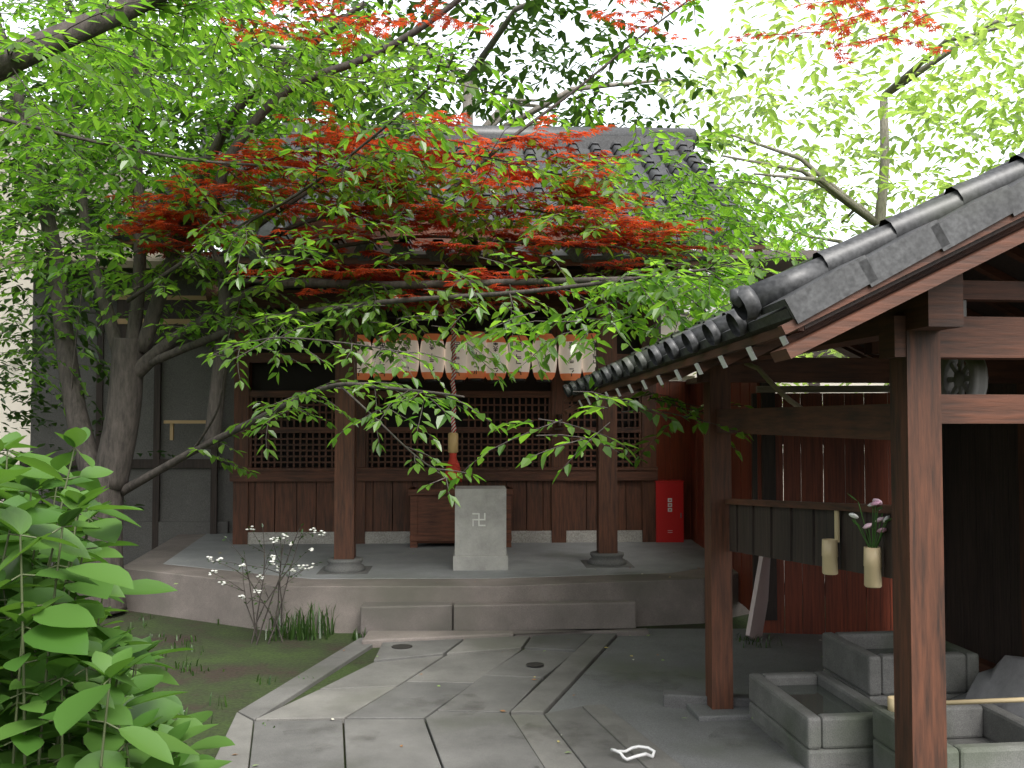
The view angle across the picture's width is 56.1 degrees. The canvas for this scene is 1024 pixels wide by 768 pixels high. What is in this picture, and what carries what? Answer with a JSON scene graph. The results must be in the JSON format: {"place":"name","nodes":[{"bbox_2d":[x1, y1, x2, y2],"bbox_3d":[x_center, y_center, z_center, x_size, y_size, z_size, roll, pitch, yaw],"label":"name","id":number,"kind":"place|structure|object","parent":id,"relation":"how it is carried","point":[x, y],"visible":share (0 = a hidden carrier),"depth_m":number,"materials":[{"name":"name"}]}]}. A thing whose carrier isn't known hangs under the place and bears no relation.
{"place":"outdoors","nodes":[
{"label":"outdoors","id":0,"kind":"place"},
{"bbox_2d":[49,577,866,767],"bbox_3d":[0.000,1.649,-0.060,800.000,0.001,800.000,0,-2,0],"label":"ground","id":1,"kind":"structure","parent":0,"point":[238,657],"depth_m":6.60,"materials":[{"name":"green plant"}]},
{"bbox_2d":[0,427,234,767],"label":"hydrangea","id":2,"kind":"object","parent":1,"relation":"on","point":[72,637],"depth_m":2.71,"materials":[{"name":"green plant"}]},
{"bbox_2d":[206,523,325,644],"bbox_3d":[-1.769,1.464,7.129,0.890,0.901,0.744,0,-2,0],"label":"spiraea","id":3,"kind":"object","parent":1,"relation":"on","point":[267,611],"depth_m":7.09,"materials":[{"name":"white plant"}]},
{"bbox_2d":[0,0,836,613],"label":"cherry tree","id":4,"kind":"object","parent":1,"relation":"on","point":[94,100],"depth_m":6.99,"materials":[{"name":"green plant"}]},
{"bbox_2d":[0,32,456,385],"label":"dark leaves","id":5,"kind":"object","parent":4,"relation":"attached to","point":[83,320],"visible":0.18,"depth_m":9.51,"materials":[{"name":"green plant"}]},
{"bbox_2d":[0,113,889,565],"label":"background buildings","id":6,"kind":"structure","parent":1,"relation":"on","point":[192,495],"depth_m":10.85,"materials":[{"name":"beige paint"}]},
{"bbox_2d":[215,633,683,767],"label":"path pavers","id":7,"kind":"object","parent":1,"relation":"on","point":[386,703],"visible":0.92,"depth_m":5.25,"materials":[{"name":"grey stone"}]},
{"bbox_2d":[391,644,543,666],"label":"drain covers","id":8,"kind":"object","parent":7,"relation":"on","point":[405,646],"visible":1,"depth_m":6.75,"materials":[{"name":"grey metal"}]},
{"bbox_2d":[610,745,655,760],"bbox_3d":[0.579,1.759,4.572,0.220,0.044,0.135,0,-2,0],"label":"rope","id":9,"kind":"object","parent":7,"relation":"on","point":[621,752],"visible":1,"depth_m":4.57,"materials":[{"name":"white"}]},
{"bbox_2d":[127,602,781,727],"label":"grass tufts","id":10,"kind":"object","parent":1,"relation":"on","point":[301,628],"visible":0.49,"depth_m":7.19,"materials":[{"name":"green plant"}]},
{"bbox_2d":[124,533,824,632],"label":"stone platform","id":11,"kind":"structure","parent":1,"relation":"on","point":[660,583],"depth_m":7.89,"materials":[{"name":"stone"}]},
{"bbox_2d":[230,217,657,558],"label":"shrine hall","id":12,"kind":"structure","parent":11,"relation":"on","point":[348,492],"depth_m":10.01,"materials":[{"name":"brown wood"}]},
{"bbox_2d":[113,122,764,308],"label":"tiled roof","id":13,"kind":"structure","parent":12,"relation":"on","point":[614,140],"depth_m":10.18,"materials":[{"name":"grey tile"}]},
{"bbox_2d":[443,299,462,481],"bbox_3d":[-0.537,-0.010,8.779,0.200,1.808,0.200,0,-2,0],"label":"bell rope","id":14,"kind":"object","parent":13,"relation":"hanging from","point":[453,444],"visible":0.59,"depth_m":8.74,"materials":[{"name":"brown fabric"}]},
{"bbox_2d":[357,316,595,383],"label":"paper lanterns","id":15,"kind":"object","parent":13,"relation":"attached to","point":[572,369],"visible":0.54,"depth_m":9.53,"materials":[{"name":"white paper"}]},
{"bbox_2d":[555,414,563,429],"bbox_3d":[0.493,0.395,10.011,0.090,0.165,0.090,0,-2,-2],"label":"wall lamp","id":16,"kind":"object","parent":13,"relation":"attached to","point":[559,416],"visible":0.94,"depth_m":9.99,"materials":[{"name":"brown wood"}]},
{"bbox_2d":[676,269,741,317],"bbox_3d":[2.476,-0.753,10.010,1.859,0.573,2.600,0,-2,-2],"label":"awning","id":17,"kind":"object","parent":13,"relation":"attached to","point":[684,313],"depth_m":10.65,"materials":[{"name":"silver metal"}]},
{"bbox_2d":[408,486,513,547],"bbox_3d":[-0.527,1.361,9.954,1.060,0.589,0.680,0,-2,-2],"label":"offering box","id":18,"kind":"object","parent":11,"relation":"on","point":[432,517],"visible":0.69,"depth_m":9.63,"materials":[{"name":"brown wood"}]},
{"bbox_2d":[316,551,634,574],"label":"column bases","id":19,"kind":"object","parent":11,"relation":"on","point":[355,565],"visible":0.95,"depth_m":8.24,"materials":[{"name":"stone"}]},
{"bbox_2d":[453,486,507,570],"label":"stone manji pillar","id":20,"kind":"structure","parent":11,"relation":"on","point":[480,528],"depth_m":8.21,"materials":[{"name":"white stone"}]},
{"bbox_2d":[655,480,683,541],"bbox_3d":[1.648,1.340,10.144,0.311,0.646,0.225,0,-2,0],"label":"extinguisher box","id":21,"kind":"object","parent":11,"relation":"on","point":[669,511],"visible":0.98,"depth_m":10.04,"materials":[{"name":"red paint"}]},
{"bbox_2d":[360,601,648,647],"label":"stone steps","id":22,"kind":"structure","parent":1,"relation":"on","point":[381,623],"depth_m":7.30,"materials":[{"name":"stone"}]},
{"bbox_2d":[105,0,950,449],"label":"maple","id":23,"kind":"object","parent":1,"relation":"on","point":[173,216],"depth_m":7.12,"materials":[{"name":"red plant"}]},
{"bbox_2d":[548,629,824,767],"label":"concrete apron","id":24,"kind":"object","parent":1,"relation":"on","point":[618,681],"visible":0.42,"depth_m":5.89,"materials":[{"name":"grey concrete"}]},
{"bbox_2d":[175,552,822,765],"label":"fallen leaves litter","id":25,"kind":"object","parent":24,"relation":"on","point":[532,679],"visible":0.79,"depth_m":5.99,"materials":[{"name":"green"}]},
{"bbox_2d":[663,690,750,707],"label":"stone block","id":26,"kind":"structure","parent":24,"relation":"on","point":[676,699],"depth_m":5.43,"materials":[{"name":"stone"}]},
{"bbox_2d":[686,704,750,720],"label":"pavilion post pads","id":27,"kind":"object","parent":24,"relation":"on","point":[701,712],"visible":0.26,"depth_m":5.25,"materials":[{"name":"stone"}]},
{"bbox_2d":[563,211,1023,767],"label":"wooden pavilion","id":28,"kind":"structure","parent":27,"relation":"on","point":[949,367],"depth_m":3.79,"materials":[{"name":"brown wood"}]},
{"bbox_2d":[744,362,802,406],"bbox_3d":[1.440,0.029,5.164,0.052,0.404,0.762,1,-2,-28],"label":"brace","id":29,"kind":"object","parent":28,"relation":"attached to","point":[775,387],"visible":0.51,"depth_m":5.19,"materials":[{"name":"brown wood"}]},
{"bbox_2d":[562,152,1023,396],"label":"pavilion roof tiles","id":30,"kind":"object","parent":28,"relation":"on","point":[881,251],"visible":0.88,"depth_m":3.12,"materials":[{"name":"grey ceramic"}]},
{"bbox_2d":[822,493,891,587],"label":"bamboo flower vases","id":31,"kind":"object","parent":28,"relation":"on","point":[872,562],"visible":0.95,"depth_m":3.58,"materials":[{"name":"beige wood"}]},
{"bbox_2d":[746,556,769,640],"bbox_3d":[1.865,1.595,7.201,0.068,0.724,0.542,-1,-2,31],"label":"leaning plank","id":32,"kind":"object","parent":24,"relation":"on","point":[757,613],"visible":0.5,"depth_m":7.14,"materials":[{"name":"grey wood"}]},
{"bbox_2d":[656,376,892,633],"bbox_3d":[2.618,0.890,8.117,2.130,2.115,4.841,2,-3,-42],"label":"board fence","id":33,"kind":"object","parent":24,"relation":"on","point":[794,468],"visible":0.31,"depth_m":7.33,"materials":[{"name":"red wood"}]},
{"bbox_2d":[749,631,1023,767],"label":"stone basins","id":34,"kind":"object","parent":24,"relation":"on","point":[856,674],"visible":0.76,"depth_m":4.55,"materials":[{"name":"grey stone"}]},
{"bbox_2d":[778,648,893,715],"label":"basin water","id":35,"kind":"structure","parent":34,"relation":"in","point":[816,699],"depth_m":4.97,"materials":[{"name":"grey liquid"}]},
{"bbox_2d":[887,695,1023,711],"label":"bamboo pole","id":36,"kind":"object","parent":34,"relation":"on","point":[890,703],"visible":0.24,"depth_m":4.21,"materials":[{"name":"beige wood"}]},
{"bbox_2d":[951,655,1023,742],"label":"rock","id":37,"kind":"object","parent":24,"relation":"on","point":[1003,677],"visible":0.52,"depth_m":4.58,"materials":[{"name":"grey stone"}]},
{"bbox_2d":[0,0,1023,510],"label":"tree","id":38,"kind":"object","parent":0,"point":[914,109],"depth_m":20.39,"materials":[{"name":"green plant"}]},
{"bbox_2d":[0,0,1023,251],"label":"sky","id":39,"kind":"structure","parent":0,"point":[717,14],"materials":[{"name":"white"}]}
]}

